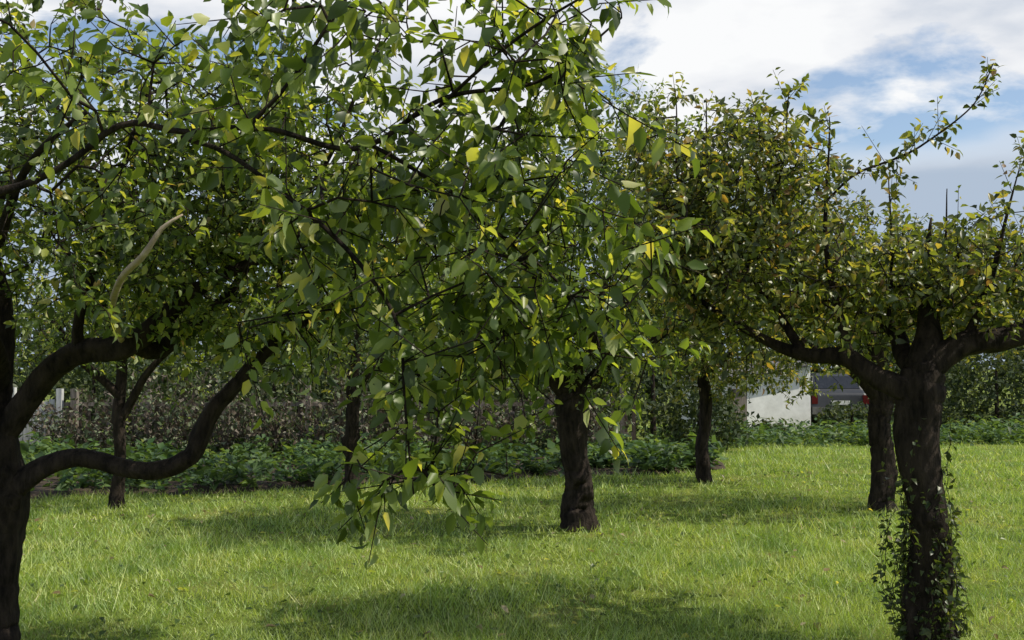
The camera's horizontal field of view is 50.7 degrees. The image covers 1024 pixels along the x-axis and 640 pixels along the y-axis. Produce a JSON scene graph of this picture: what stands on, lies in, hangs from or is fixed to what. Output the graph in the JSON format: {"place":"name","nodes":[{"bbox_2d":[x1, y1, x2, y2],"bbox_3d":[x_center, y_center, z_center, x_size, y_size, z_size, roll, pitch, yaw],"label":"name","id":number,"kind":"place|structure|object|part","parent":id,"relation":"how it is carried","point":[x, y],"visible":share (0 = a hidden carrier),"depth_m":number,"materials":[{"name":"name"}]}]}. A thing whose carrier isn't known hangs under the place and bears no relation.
{"place":"outdoors","nodes":[
{"label":"outdoors","id":0,"kind":"place"},
{"bbox_2d":[0,0,1023,368],"label":"sky","id":1,"kind":"structure","parent":0,"point":[879,65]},
{"bbox_2d":[18,369,1023,639],"bbox_3d":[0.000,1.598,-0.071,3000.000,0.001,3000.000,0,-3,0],"label":"ground","id":2,"kind":"structure","parent":0,"point":[668,611],"depth_m":8.75,"materials":[{"name":"green plant"}]},
{"bbox_2d":[12,387,63,445],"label":"garden gate","id":3,"kind":"structure","parent":2,"relation":"on","point":[60,398],"depth_m":19.67,"materials":[{"name":"metal"}]},
{"bbox_2d":[2,192,330,508],"bbox_3d":[-4.241,0.336,12.649,4.177,3.754,3.747,1,-3,-17],"label":"apple tree","id":4,"kind":"object","parent":2,"relation":"on","point":[121,409],"visible":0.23,"depth_m":12.28,"materials":[{"name":"green plant"}]},
{"bbox_2d":[0,0,527,639],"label":"apple tree","id":5,"kind":"object","parent":2,"relation":"on","point":[212,252],"visible":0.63,"depth_m":5.64,"materials":[{"name":"green plant"}]},
{"bbox_2d":[63,375,635,450],"bbox_3d":[-6.384,1.737,19.728,17.310,1.479,0.172,0,-3,0],"label":"garden fence","id":6,"kind":"object","parent":2,"relation":"on","point":[73,394],"visible":0.11,"depth_m":19.78,"materials":[{"name":"grey metal"}]},
{"bbox_2d":[0,0,713,569],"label":"apple tree","id":7,"kind":"object","parent":2,"relation":"on","point":[528,332],"visible":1,"depth_m":3.15,"materials":[{"name":"green plant"}]},
{"bbox_2d":[199,200,525,488],"bbox_3d":[-1.929,0.248,14.151,4.826,4.082,3.610,0,-3,0],"label":"apple tree","id":8,"kind":"object","parent":2,"relation":"on","point":[350,439],"visible":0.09,"depth_m":14.07,"materials":[{"name":"green plant"}]},
{"bbox_2d":[13,308,729,447],"bbox_3d":[-5.606,1.196,22.508,20.234,3.047,3.509,0,-3,0],"label":"hedge","id":9,"kind":"object","parent":2,"relation":"on","point":[281,390],"visible":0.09,"depth_m":22.14,"materials":[{"name":"green plant"}]},
{"bbox_2d":[25,454,725,498],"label":"garden bed soil","id":10,"kind":"structure","parent":2,"relation":"on","point":[38,490],"depth_m":14.44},
{"bbox_2d":[12,353,636,455],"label":"dry raspberry canes","id":11,"kind":"object","parent":10,"relation":"on","point":[77,432],"visible":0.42,"depth_m":18.95,"materials":[{"name":"brown plant"}]},
{"bbox_2d":[18,426,727,494],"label":"vegetable plants","id":12,"kind":"object","parent":10,"relation":"on","point":[659,454],"visible":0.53,"depth_m":16.29,"materials":[{"name":"green plant"}]},
{"bbox_2d":[6,236,1023,418],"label":"distant trees","id":13,"kind":"object","parent":2,"relation":"on","point":[81,380],"visible":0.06,"depth_m":36.02,"materials":[{"name":"green plant"}]},
{"bbox_2d":[23,471,1023,639],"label":"fallen leaves","id":14,"kind":"object","parent":2,"relation":"on","point":[505,608],"visible":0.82,"depth_m":8.38,"materials":[{"name":"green plant"}]},
{"bbox_2d":[350,49,746,531],"bbox_3d":[0.312,-0.208,10.712,4.169,4.869,3.650,-1,-3,19],"label":"apple tree","id":15,"kind":"object","parent":2,"relation":"on","point":[577,509],"visible":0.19,"depth_m":10.58,"materials":[{"name":"green plant"}]},
{"bbox_2d":[588,150,843,482],"bbox_3d":[2.884,0.012,15.315,3.504,4.753,3.318,-2,-3,43],"label":"apple tree","id":16,"kind":"object","parent":2,"relation":"on","point":[701,376],"visible":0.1,"depth_m":15.10,"materials":[{"name":"green plant"}]},
{"bbox_2d":[676,361,812,432],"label":"white shed","id":17,"kind":"structure","parent":2,"relation":"on","point":[765,405],"depth_m":26.26,"materials":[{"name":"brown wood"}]},
{"bbox_2d":[729,389,746,425],"bbox_3d":[5.411,2.191,25.930,0.500,1.080,0.026,1,-3,-16],"label":"door","id":18,"kind":"structure","parent":17,"relation":"in","point":[742,401],"depth_m":25.95,"materials":[{"name":"brown wood"}]},
{"bbox_2d":[645,376,962,452],"bbox_3d":[6.196,1.971,24.314,10.548,1.630,3.752,2,-3,-42],"label":"shrub","id":19,"kind":"object","parent":2,"relation":"on","point":[725,409],"visible":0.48,"depth_m":20.74,"materials":[{"name":"green plant"}]},
{"bbox_2d":[590,56,1023,639],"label":"apple tree","id":20,"kind":"object","parent":2,"relation":"on","point":[840,288],"visible":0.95,"depth_m":6.19,"materials":[{"name":"green plant"}]},
{"bbox_2d":[638,413,1023,447],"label":"border plants","id":21,"kind":"object","parent":2,"relation":"on","point":[998,433],"visible":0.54,"depth_m":22.98,"materials":[{"name":"green plant"}]},
{"bbox_2d":[642,175,1023,510],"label":"apple tree","id":22,"kind":"object","parent":2,"relation":"on","point":[881,407],"visible":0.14,"depth_m":12.14,"materials":[{"name":"green plant"}]},
{"bbox_2d":[810,373,869,424],"bbox_3d":[8.950,2.258,31.496,1.679,1.480,4.270,0,-3,0],"label":"parked car","id":23,"kind":"object","parent":2,"relation":"on","point":[854,393],"visible":0.23,"depth_m":29.57,"materials":[{"name":"paint"}]},
{"bbox_3d":[8.950,1.720,29.856,1.240,0.340,0.325,0,-3,0],"label":"rear window","id":24,"kind":"part","parent":23,"relation":"part of","materials":[{"name":"grey glass"}]},
{"bbox_2d":[871,415,974,639],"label":"climbing vine","id":25,"kind":"object","parent":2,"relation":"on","point":[902,571],"visible":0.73,"depth_m":5.99,"materials":[{"name":"green plant"}]},
{"bbox_2d":[868,340,1023,430],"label":"hedge","id":26,"kind":"object","parent":2,"relation":"on","point":[971,380],"visible":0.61,"depth_m":26.71,"materials":[{"name":"green plant"}]}
]}

